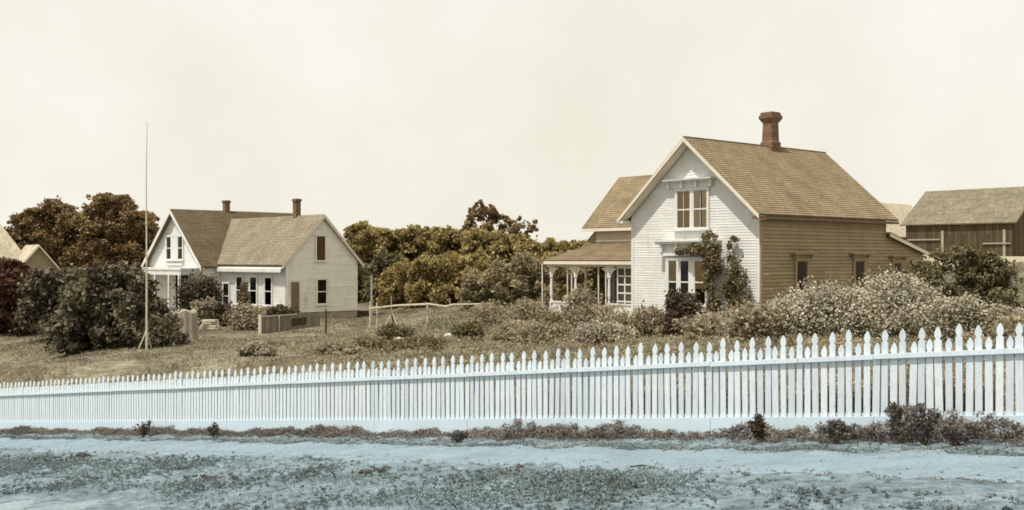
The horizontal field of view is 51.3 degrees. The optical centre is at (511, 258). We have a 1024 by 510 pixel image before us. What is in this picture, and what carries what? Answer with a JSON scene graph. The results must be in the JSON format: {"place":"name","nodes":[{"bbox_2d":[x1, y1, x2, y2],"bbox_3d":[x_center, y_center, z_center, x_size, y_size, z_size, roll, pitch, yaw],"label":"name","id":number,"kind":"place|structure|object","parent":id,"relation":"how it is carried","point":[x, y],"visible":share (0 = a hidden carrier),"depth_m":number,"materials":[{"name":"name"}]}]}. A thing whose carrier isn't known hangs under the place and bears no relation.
{"place":"outdoors","nodes":[
{"label":"outdoors","id":0,"kind":"place"},
{"bbox_2d":[0,500,102,509],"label":"road","id":1,"kind":"structure","parent":0,"point":[17,505],"depth_m":13.15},
{"bbox_2d":[0,255,1023,509],"bbox_3d":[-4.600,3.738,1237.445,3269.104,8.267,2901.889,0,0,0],"label":"ground","id":2,"kind":"structure","parent":0,"point":[736,497],"depth_m":13.82,"materials":[{"name":"brown soil"}]},
{"bbox_2d":[0,256,45,336],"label":"garden tree","id":3,"kind":"object","parent":2,"relation":"on","point":[12,270],"visible":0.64,"depth_m":56.95,"materials":[{"name":"brown plant"}]},
{"bbox_2d":[0,224,58,270],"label":"house","id":4,"kind":"structure","parent":2,"relation":"on","point":[38,256],"depth_m":112.03,"materials":[{"name":"beige paint"}]},
{"bbox_2d":[11,263,93,335],"bbox_3d":[-22.626,2.294,54.163,5.176,4.160,4.820,0,0,0],"label":"garden tree","id":5,"kind":"object","parent":2,"relation":"on","point":[41,289],"visible":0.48,"depth_m":52.98,"materials":[{"name":"green plant"}]},
{"bbox_2d":[4,195,104,268],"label":"shade tree","id":6,"kind":"object","parent":2,"relation":"on","point":[52,237],"visible":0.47,"depth_m":128.63,"materials":[{"name":"brown plant"}]},
{"bbox_2d":[70,452,90,456],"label":"weed tuft","id":7,"kind":"object","parent":2,"relation":"on","point":[81,454],"visible":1,"depth_m":19.69,"materials":[{"name":"green plant"}]},
{"bbox_2d":[63,192,159,269],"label":"shade tree","id":8,"kind":"object","parent":2,"relation":"on","point":[103,217],"visible":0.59,"depth_m":125.36,"materials":[{"name":"brown plant"}]},
{"bbox_2d":[36,260,189,356],"bbox_3d":[-17.291,2.250,47.052,5.956,4.443,6.585,0,0,0],"label":"garden tree","id":9,"kind":"object","parent":2,"relation":"on","point":[114,294],"visible":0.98,"depth_m":45.62,"materials":[{"name":"green plant"}]},
{"bbox_2d":[131,419,153,437],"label":"tall weed","id":10,"kind":"object","parent":2,"relation":"on","point":[143,430],"visible":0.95,"depth_m":23.27,"materials":[{"name":"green plant"}]},
{"bbox_2d":[138,139,151,349],"bbox_3d":[-15.119,-0.789,44.075,0.273,9.694,0.735,0,0,43],"label":"flagpole","id":11,"kind":"object","parent":2,"relation":"on","point":[147,339],"visible":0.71,"depth_m":43.98,"materials":[{"name":"brown wood"}]},
{"bbox_2d":[178,309,198,340],"bbox_3d":[-15.620,3.308,51.400,1.166,1.760,1.159,0,0,0],"label":"tree stump","id":12,"kind":"object","parent":2,"relation":"on","point":[190,327],"visible":0.69,"depth_m":51.05,"materials":[{"name":"grey wood"}]},
{"bbox_2d":[170,269,211,314],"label":"garden shrub","id":13,"kind":"object","parent":2,"relation":"on","point":[187,295],"visible":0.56,"depth_m":72.59,"materials":[{"name":"green plant"}]},
{"bbox_2d":[190,296,218,324],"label":"garden shrub","id":14,"kind":"object","parent":2,"relation":"on","point":[201,306],"visible":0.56,"depth_m":66.50,"materials":[{"name":"green plant"}]},
{"bbox_2d":[192,266,227,302],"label":"garden shrub","id":15,"kind":"object","parent":2,"relation":"on","point":[213,292],"visible":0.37,"depth_m":73.46,"materials":[{"name":"green plant"}]},
{"bbox_2d":[199,319,221,328],"bbox_3d":[-18.080,3.953,64.000,1.325,0.560,0.791,0,0,0],"label":"board pile","id":16,"kind":"object","parent":2,"relation":"on","point":[210,323],"visible":1,"depth_m":63.76,"materials":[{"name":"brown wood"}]},
{"bbox_2d":[183,472,238,481],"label":"weed tuft","id":17,"kind":"object","parent":2,"relation":"on","point":[204,476],"visible":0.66,"depth_m":14.50,"materials":[{"name":"green plant"}]},
{"bbox_2d":[205,422,220,436],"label":"tall weed","id":18,"kind":"object","parent":2,"relation":"on","point":[213,429],"visible":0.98,"depth_m":21.88,"materials":[{"name":"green plant"}]},
{"bbox_2d":[202,300,237,325],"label":"garden shrub","id":19,"kind":"object","parent":2,"relation":"on","point":[217,311],"visible":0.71,"depth_m":65.72,"materials":[{"name":"green plant"}]},
{"bbox_2d":[216,302,266,330],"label":"garden shrub","id":20,"kind":"object","parent":2,"relation":"on","point":[244,317],"visible":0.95,"depth_m":63.98,"materials":[{"name":"green plant"}]},
{"bbox_2d":[237,281,252,304],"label":"shrub","id":21,"kind":"object","parent":2,"relation":"on","point":[245,298],"depth_m":72.03,"materials":[{"name":"green plant"}]},
{"bbox_2d":[236,339,277,355],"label":"dry bush","id":22,"kind":"object","parent":2,"relation":"on","point":[258,348],"visible":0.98,"depth_m":38.63,"materials":[{"name":"beige plant"}]},
{"bbox_2d":[141,198,373,318],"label":"cottage","id":23,"kind":"structure","parent":2,"relation":"on","point":[306,264],"depth_m":74.95,"materials":[{"name":"paint"}]},
{"bbox_2d":[164,234,184,260],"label":"window","id":24,"kind":"structure","parent":23,"relation":"in","point":[174,244],"depth_m":78.88,"materials":[{"name":"white paint"}]},
{"bbox_2d":[176,275,187,307],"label":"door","id":25,"kind":"structure","parent":23,"relation":"in","point":[183,276],"depth_m":78.63,"materials":[{"name":"white wood"}]},
{"bbox_2d":[222,282,229,304],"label":"window","id":26,"kind":"structure","parent":23,"relation":"in","point":[225,285],"depth_m":76.23,"materials":[{"name":"white paint"}]},
{"bbox_2d":[233,275,243,304],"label":"window","id":27,"kind":"structure","parent":23,"relation":"in","point":[238,278],"depth_m":75.15,"materials":[{"name":"white paint"}]},
{"bbox_2d":[248,275,258,305],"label":"window","id":28,"kind":"structure","parent":23,"relation":"in","point":[252,279],"depth_m":73.66,"materials":[{"name":"white paint"}]},
{"bbox_2d":[261,275,273,306],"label":"window","id":29,"kind":"structure","parent":23,"relation":"in","point":[267,280],"depth_m":72.35,"materials":[{"name":"white paint"}]},
{"bbox_2d":[289,280,299,312],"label":"door","id":30,"kind":"structure","parent":23,"relation":"in","point":[294,286],"depth_m":71.36,"materials":[{"name":"white paint"}]},
{"bbox_2d":[314,235,327,261],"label":"window","id":31,"kind":"structure","parent":23,"relation":"in","point":[320,240],"depth_m":72.84,"materials":[{"name":"paint"}]},
{"bbox_2d":[315,278,329,305],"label":"window","id":32,"kind":"structure","parent":23,"relation":"in","point":[321,283],"depth_m":72.97,"materials":[{"name":"paint"}]},
{"bbox_2d":[260,305,271,315],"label":"garden shrub","id":33,"kind":"object","parent":2,"relation":"on","point":[268,307],"visible":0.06,"depth_m":68.57,"materials":[{"name":"green plant"}]},
{"bbox_2d":[265,303,299,322],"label":"garden shrub","id":34,"kind":"object","parent":2,"relation":"on","point":[279,309],"visible":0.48,"depth_m":68.15,"materials":[{"name":"green plant"}]},
{"bbox_2d":[258,314,319,333],"bbox_3d":[-13.379,3.982,64.213,0.216,1.400,5.103,0,0,32],"label":"board fence","id":35,"kind":"object","parent":2,"relation":"on","point":[271,324],"visible":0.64,"depth_m":63.94,"materials":[{"name":"brown wood"}]},
{"bbox_2d":[325,309,326,333],"bbox_3d":[-10.325,3.687,59.200,0.119,1.750,0.117,0,0,0],"label":"fence post","id":36,"kind":"object","parent":2,"relation":"on","point":[325,321],"visible":0.74,"depth_m":59.15,"materials":[{"name":"brown wood"}]},
{"bbox_2d":[313,339,365,354],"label":"dry bush","id":37,"kind":"object","parent":2,"relation":"on","point":[343,346],"visible":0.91,"depth_m":38.99,"materials":[{"name":"beige plant"}]},
{"bbox_2d":[343,220,391,302],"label":"orchard tree","id":38,"kind":"object","parent":2,"relation":"on","point":[363,240],"visible":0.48,"depth_m":90.11,"materials":[{"name":"green plant"}]},
{"bbox_2d":[358,465,387,474],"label":"weed tuft","id":39,"kind":"object","parent":2,"relation":"on","point":[364,472],"visible":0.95,"depth_m":13.91,"materials":[{"name":"green plant"}]},
{"bbox_2d":[348,336,403,349],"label":"dry bush","id":40,"kind":"object","parent":2,"relation":"on","point":[368,342],"visible":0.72,"depth_m":40.79,"materials":[{"name":"brown plant"}]},
{"bbox_2d":[357,249,405,306],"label":"orchard tree","id":41,"kind":"object","parent":2,"relation":"on","point":[376,266],"visible":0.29,"depth_m":87.23,"materials":[{"name":"green plant"}]},
{"bbox_2d":[385,312,396,324],"bbox_3d":[-7.332,3.719,65.049,0.880,0.981,0.485,0,0,0],"label":"stake tripod","id":42,"kind":"object","parent":2,"relation":"on","point":[392,318],"visible":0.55,"depth_m":64.93,"materials":[{"name":"brown wood"}]},
{"bbox_2d":[372,227,418,257],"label":"orchard tree","id":43,"kind":"object","parent":2,"relation":"on","point":[394,249],"visible":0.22,"depth_m":92.01,"materials":[{"name":"green plant"}]},
{"bbox_2d":[375,322,419,339],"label":"dark bush","id":44,"kind":"object","parent":2,"relation":"on","point":[391,330],"visible":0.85,"depth_m":49.56,"materials":[{"name":"green plant"}]},
{"bbox_2d":[372,257,444,308],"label":"orchard tree","id":45,"kind":"object","parent":2,"relation":"on","point":[389,282],"visible":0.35,"depth_m":82.78,"materials":[{"name":"green plant"}]},
{"bbox_2d":[378,335,447,351],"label":"dry bush","id":46,"kind":"object","parent":2,"relation":"on","point":[412,343],"visible":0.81,"depth_m":38.49,"materials":[{"name":"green plant"}]},
{"bbox_2d":[393,224,449,261],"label":"orchard tree","id":47,"kind":"object","parent":2,"relation":"on","point":[418,236],"visible":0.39,"depth_m":90.89,"materials":[{"name":"green plant"}]},
{"bbox_2d":[369,296,481,328],"bbox_3d":[-5.136,3.358,63.064,6.683,2.243,0.469,0,0,0],"label":"pole rail","id":48,"kind":"object","parent":2,"relation":"on","point":[419,304],"visible":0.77,"depth_m":62.99,"materials":[{"name":"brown wood"}]},
{"bbox_2d":[428,225,469,261],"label":"orchard tree","id":49,"kind":"object","parent":2,"relation":"on","point":[451,235],"visible":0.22,"depth_m":90.17,"materials":[{"name":"green plant"}]},
{"bbox_2d":[404,246,497,308],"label":"orchard tree","id":50,"kind":"object","parent":2,"relation":"on","point":[423,273],"visible":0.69,"depth_m":79.43,"materials":[{"name":"green plant"}]},
{"bbox_2d":[445,429,468,442],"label":"tall weed","id":51,"kind":"object","parent":2,"relation":"on","point":[457,435],"visible":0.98,"depth_m":16.96,"materials":[{"name":"green plant"}]},
{"bbox_2d":[449,319,487,340],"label":"dry bush","id":52,"kind":"object","parent":2,"relation":"on","point":[464,329],"visible":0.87,"depth_m":45.25,"materials":[{"name":"green plant"}]},
{"bbox_2d":[459,227,512,261],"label":"orchard tree","id":53,"kind":"object","parent":2,"relation":"on","point":[475,239],"visible":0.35,"depth_m":88.01,"materials":[{"name":"green plant"}]},
{"bbox_2d":[466,299,527,325],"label":"dry bush","id":54,"kind":"object","parent":2,"relation":"on","point":[490,314],"visible":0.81,"depth_m":55.99,"materials":[{"name":"beige plant"}]},
{"bbox_2d":[458,199,538,238],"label":"ragged tree","id":55,"kind":"object","parent":2,"relation":"on","point":[491,212],"visible":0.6,"depth_m":95.56,"materials":[{"name":"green plant"}]},
{"bbox_2d":[487,464,524,474],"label":"weed tuft","id":56,"kind":"object","parent":2,"relation":"on","point":[519,466],"visible":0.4,"depth_m":12.77,"materials":[{"name":"green plant"}]},
{"bbox_2d":[480,318,534,341],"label":"dry bush","id":57,"kind":"object","parent":2,"relation":"on","point":[500,334],"visible":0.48,"depth_m":43.01,"materials":[{"name":"beige plant"}]},
{"bbox_2d":[456,251,559,311],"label":"orchard tree","id":58,"kind":"object","parent":2,"relation":"on","point":[475,287],"visible":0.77,"depth_m":71.94,"materials":[{"name":"green plant"}]},
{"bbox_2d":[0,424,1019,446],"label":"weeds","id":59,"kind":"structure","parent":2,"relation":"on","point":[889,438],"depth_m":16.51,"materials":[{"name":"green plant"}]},
{"bbox_2d":[0,435,1023,509],"bbox_3d":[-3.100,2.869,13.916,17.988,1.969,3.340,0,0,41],"label":"verge grass","id":60,"kind":"structure","parent":2,"relation":"on","point":[351,500],"depth_m":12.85,"materials":[{"name":"green plant"}]},
{"bbox_2d":[0,322,1023,438],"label":"picket fence","id":61,"kind":"object","parent":2,"relation":"on","point":[230,405],"visible":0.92,"depth_m":16.68,"materials":[{"name":"white paint"}]},
{"bbox_2d":[0,261,1023,410],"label":"yard grass","id":62,"kind":"structure","parent":2,"relation":"on","point":[443,323],"depth_m":40.45,"materials":[{"name":"green plant"}]},
{"bbox_2d":[0,403,1023,446],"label":"weeds","id":63,"kind":"object","parent":2,"relation":"on","point":[556,431],"visible":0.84,"depth_m":15.72,"materials":[{"name":"green plant"}]},
{"bbox_2d":[2,450,1022,509],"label":"clods","id":64,"kind":"object","parent":2,"relation":"on","point":[949,483],"visible":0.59,"depth_m":12.79,"materials":[{"name":"grey soil"}]},
{"bbox_2d":[485,233,543,297],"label":"orchard tree","id":65,"kind":"object","parent":2,"relation":"on","point":[507,244],"visible":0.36,"depth_m":86.03,"materials":[{"name":"green plant"}]},
{"bbox_2d":[501,296,560,321],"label":"dry bush","id":66,"kind":"object","parent":2,"relation":"on","point":[538,309],"visible":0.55,"depth_m":55.91,"materials":[{"name":"beige plant"}]},
{"bbox_2d":[504,320,577,344],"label":"dry bush","id":67,"kind":"object","parent":2,"relation":"on","point":[542,332],"visible":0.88,"depth_m":40.23,"materials":[{"name":"beige plant"}]},
{"bbox_2d":[531,310,586,331],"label":"dry bush","id":68,"kind":"object","parent":2,"relation":"on","point":[552,318],"visible":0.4,"depth_m":46.15,"materials":[{"name":"beige plant"}]},
{"bbox_2d":[540,237,578,276],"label":"orchard tree","id":69,"kind":"object","parent":2,"relation":"on","point":[550,244],"visible":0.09,"depth_m":93.28,"materials":[{"name":"green plant"}]},
{"bbox_2d":[526,249,595,300],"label":"orchard tree","id":70,"kind":"object","parent":2,"relation":"on","point":[560,275],"visible":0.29,"depth_m":76.78,"materials":[{"name":"green plant"}]},
{"bbox_2d":[575,239,586,281],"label":"orchard tree","id":71,"kind":"object","parent":2,"relation":"on","point":[579,243],"visible":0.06,"depth_m":95.28,"materials":[{"name":"green plant"}]},
{"bbox_2d":[547,284,630,332],"bbox_3d":[3.518,2.550,46.685,4.016,2.872,3.563,0,0,0],"label":"shrub","id":72,"kind":"object","parent":2,"relation":"on","point":[579,303],"visible":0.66,"depth_m":46.24,"materials":[{"name":"green plant"}]},
{"bbox_2d":[564,317,640,345],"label":"shrub","id":73,"kind":"object","parent":2,"relation":"on","point":[598,332],"visible":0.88,"depth_m":36.36,"materials":[{"name":"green plant"}]},
{"bbox_2d":[595,477,637,487],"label":"weed tuft","id":74,"kind":"object","parent":2,"relation":"on","point":[619,479],"visible":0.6,"depth_m":11.19,"materials":[{"name":"grey plant"}]},
{"bbox_2d":[612,316,658,340],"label":"shrub","id":75,"kind":"object","parent":2,"relation":"on","point":[639,327],"visible":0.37,"depth_m":40.56,"materials":[{"name":"green plant"}]},
{"bbox_2d":[604,300,669,336],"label":"shrub","id":76,"kind":"object","parent":2,"relation":"on","point":[654,316],"visible":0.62,"depth_m":41.19,"materials":[{"name":"green plant"}]},
{"bbox_2d":[262,319,1015,409],"bbox_3d":[0.493,3.048,38.452,26.414,2.609,45.042,0,0,-41],"label":"dry brush","id":77,"kind":"object","parent":2,"relation":"on","point":[681,338],"visible":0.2,"depth_m":32.12,"materials":[{"name":"brown plant"}]},
{"bbox_2d":[297,378,1005,416],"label":"undergrowth","id":78,"kind":"object","parent":2,"relation":"on","point":[964,399],"visible":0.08,"depth_m":15.68,"materials":[{"name":"brown plant"}]},
{"bbox_2d":[659,287,705,336],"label":"shrub","id":79,"kind":"object","parent":2,"relation":"on","point":[678,305],"visible":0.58,"depth_m":40.46,"materials":[{"name":"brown plant"}]},
{"bbox_2d":[670,303,737,338],"bbox_3d":[7.076,2.353,37.122,3.448,1.530,2.959,0,0,-16],"label":"shrub","id":80,"kind":"object","parent":2,"relation":"on","point":[708,323],"visible":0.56,"depth_m":36.82,"materials":[{"name":"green plant"}]},
{"bbox_2d":[542,111,930,316],"bbox_3d":[11.123,-1.440,57.236,15.043,11.880,16.180,0,0,-40],"label":"farmhouse","id":81,"kind":"object","parent":2,"relation":"on","point":[787,217],"visible":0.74,"depth_m":50.92,"materials":[{"name":"white paint"}]},
{"bbox_2d":[587,267,613,305],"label":"porch vine","id":82,"kind":"object","parent":81,"relation":"attached to","point":[601,281],"visible":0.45,"depth_m":57.53,"materials":[{"name":"green plant"}]},
{"bbox_2d":[601,267,615,302],"bbox_3d":[5.253,1.395,58.743,0.180,2.210,1.130,0,0,-40],"label":"window","id":83,"kind":"structure","parent":81,"relation":"in","point":[612,280],"depth_m":58.42,"materials":[{"name":"white paint"}]},
{"bbox_2d":[662,177,715,230],"bbox_3d":[8.241,-2.510,49.820,0.400,2.420,2.920,0,0,-40],"label":"window","id":84,"kind":"structure","parent":81,"relation":"in","point":[692,205],"depth_m":49.78,"materials":[{"name":"white paint"}]},
{"bbox_2d":[673,230,723,313],"bbox_3d":[8.509,1.038,48.809,0.859,4.728,2.806,0,0,-40],"label":"climbing vine","id":85,"kind":"object","parent":81,"relation":"attached to","point":[708,253],"visible":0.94,"depth_m":48.23,"materials":[{"name":"green plant"}]},
{"bbox_2d":[719,235,754,310],"bbox_3d":[10.056,1.405,47.296,0.966,4.995,2.444,0,0,-40],"label":"climbing vine","id":86,"kind":"object","parent":81,"relation":"attached to","point":[732,274],"visible":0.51,"depth_m":47.52,"materials":[{"name":"green plant"}]},
{"bbox_2d":[790,253,817,296],"bbox_3d":[13.383,0.970,48.792,1.660,2.460,0.360,0,0,-40],"label":"window","id":87,"kind":"structure","parent":81,"relation":"in","point":[801,266],"depth_m":48.87,"materials":[{"name":"beige paint"}]},
{"bbox_2d":[849,253,874,291],"bbox_3d":[17.038,0.970,51.906,1.660,2.460,0.360,0,0,-40],"label":"window","id":88,"kind":"structure","parent":81,"relation":"in","point":[859,259],"depth_m":51.94,"materials":[{"name":"beige paint"}]},
{"bbox_2d":[888,255,910,284],"bbox_3d":[19.681,0.720,54.152,1.520,1.760,0.360,0,0,-40],"label":"window","id":89,"kind":"structure","parent":81,"relation":"in","point":[897,260],"depth_m":54.21,"materials":[{"name":"beige paint"}]},
{"bbox_2d":[713,299,800,341],"bbox_3d":[7.804,2.071,33.563,3.033,1.585,2.635,0,0,0],"label":"shrub","id":90,"kind":"object","parent":2,"relation":"on","point":[750,321],"visible":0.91,"depth_m":32.78,"materials":[{"name":"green plant"}]},
{"bbox_2d":[746,413,767,442],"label":"tall weed","id":91,"kind":"object","parent":2,"relation":"on","point":[757,425],"visible":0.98,"depth_m":13.98,"materials":[{"name":"brown plant"}]},
{"bbox_2d":[767,294,790,306],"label":"flowering bush","id":92,"kind":"object","parent":2,"relation":"on","point":[776,299],"visible":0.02,"depth_m":34.86,"materials":[{"name":"beige plant"}]},
{"bbox_2d":[767,275,865,338],"bbox_3d":[9.600,1.671,32.824,4.034,2.364,3.411,0,0,0],"label":"flowering bush","id":93,"kind":"object","parent":2,"relation":"on","point":[800,311],"visible":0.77,"depth_m":32.34,"materials":[{"name":"beige plant"}]},
{"bbox_2d":[819,418,856,444],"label":"tall weed","id":94,"kind":"object","parent":2,"relation":"on","point":[837,430],"visible":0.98,"depth_m":13.08,"materials":[{"name":"grey plant"}]},
{"bbox_2d":[816,264,951,339],"bbox_3d":[11.447,1.714,31.954,3.996,3.123,4.200,0,0,36],"label":"flowering bush","id":95,"kind":"object","parent":2,"relation":"on","point":[887,305],"visible":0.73,"depth_m":31.38,"materials":[{"name":"beige plant"}]},
{"bbox_2d":[883,401,909,443],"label":"tall weed","id":96,"kind":"object","parent":2,"relation":"on","point":[894,411],"visible":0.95,"depth_m":12.68,"materials":[{"name":"grey plant"}]},
{"bbox_2d":[881,203,912,239],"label":"outbuilding","id":97,"kind":"structure","parent":2,"relation":"on","point":[900,212],"depth_m":122.10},
{"bbox_2d":[904,403,942,445],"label":"tall weed","id":98,"kind":"object","parent":2,"relation":"on","point":[924,434],"visible":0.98,"depth_m":12.36,"materials":[{"name":"grey plant"}]},
{"bbox_2d":[891,244,1023,312],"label":"leafy tree","id":99,"kind":"object","parent":2,"relation":"on","point":[975,262],"visible":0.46,"depth_m":37.47,"materials":[{"name":"green plant"}]},
{"bbox_2d":[939,417,982,445],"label":"tall weed","id":100,"kind":"object","parent":2,"relation":"on","point":[948,430],"visible":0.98,"depth_m":12.03,"materials":[{"name":"grey plant"}]},
{"bbox_2d":[906,289,1016,341],"bbox_3d":[12.600,1.815,29.975,2.808,1.868,2.066,0,0,0],"label":"flowering bush","id":101,"kind":"object","parent":2,"relation":"on","point":[957,311],"visible":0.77,"depth_m":29.62,"materials":[{"name":"beige plant"}]},
{"bbox_2d":[900,186,1023,255],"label":"barn","id":102,"kind":"structure","parent":2,"relation":"on","point":[987,219],"depth_m":99.15,"materials":[{"name":"brown wood"}]},
{"bbox_2d":[951,231,976,248],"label":"door","id":103,"kind":"structure","parent":102,"relation":"in","point":[959,238],"depth_m":98.35,"materials":[{"name":"brown wood"}]},
{"bbox_2d":[961,303,1023,336],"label":"shrub","id":104,"kind":"object","parent":2,"relation":"on","point":[1018,311],"visible":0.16,"depth_m":29.68,"materials":[{"name":"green plant"}]},
{"bbox_2d":[971,312,1023,348],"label":"shrub","id":105,"kind":"object","parent":2,"relation":"on","point":[1009,324],"visible":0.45,"depth_m":25.87,"materials":[{"name":"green plant"}]},
{"bbox_2d":[0,432,1023,483],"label":"path","id":106,"kind":"structure","parent":0,"point":[995,468],"depth_m":13.49,"materials":[{"name":"grey gravel"}]},
{"bbox_2d":[0,0,1023,248],"label":"sky","id":107,"kind":"structure","parent":0,"point":[390,114],"materials":[{"name":"white"}]}
]}

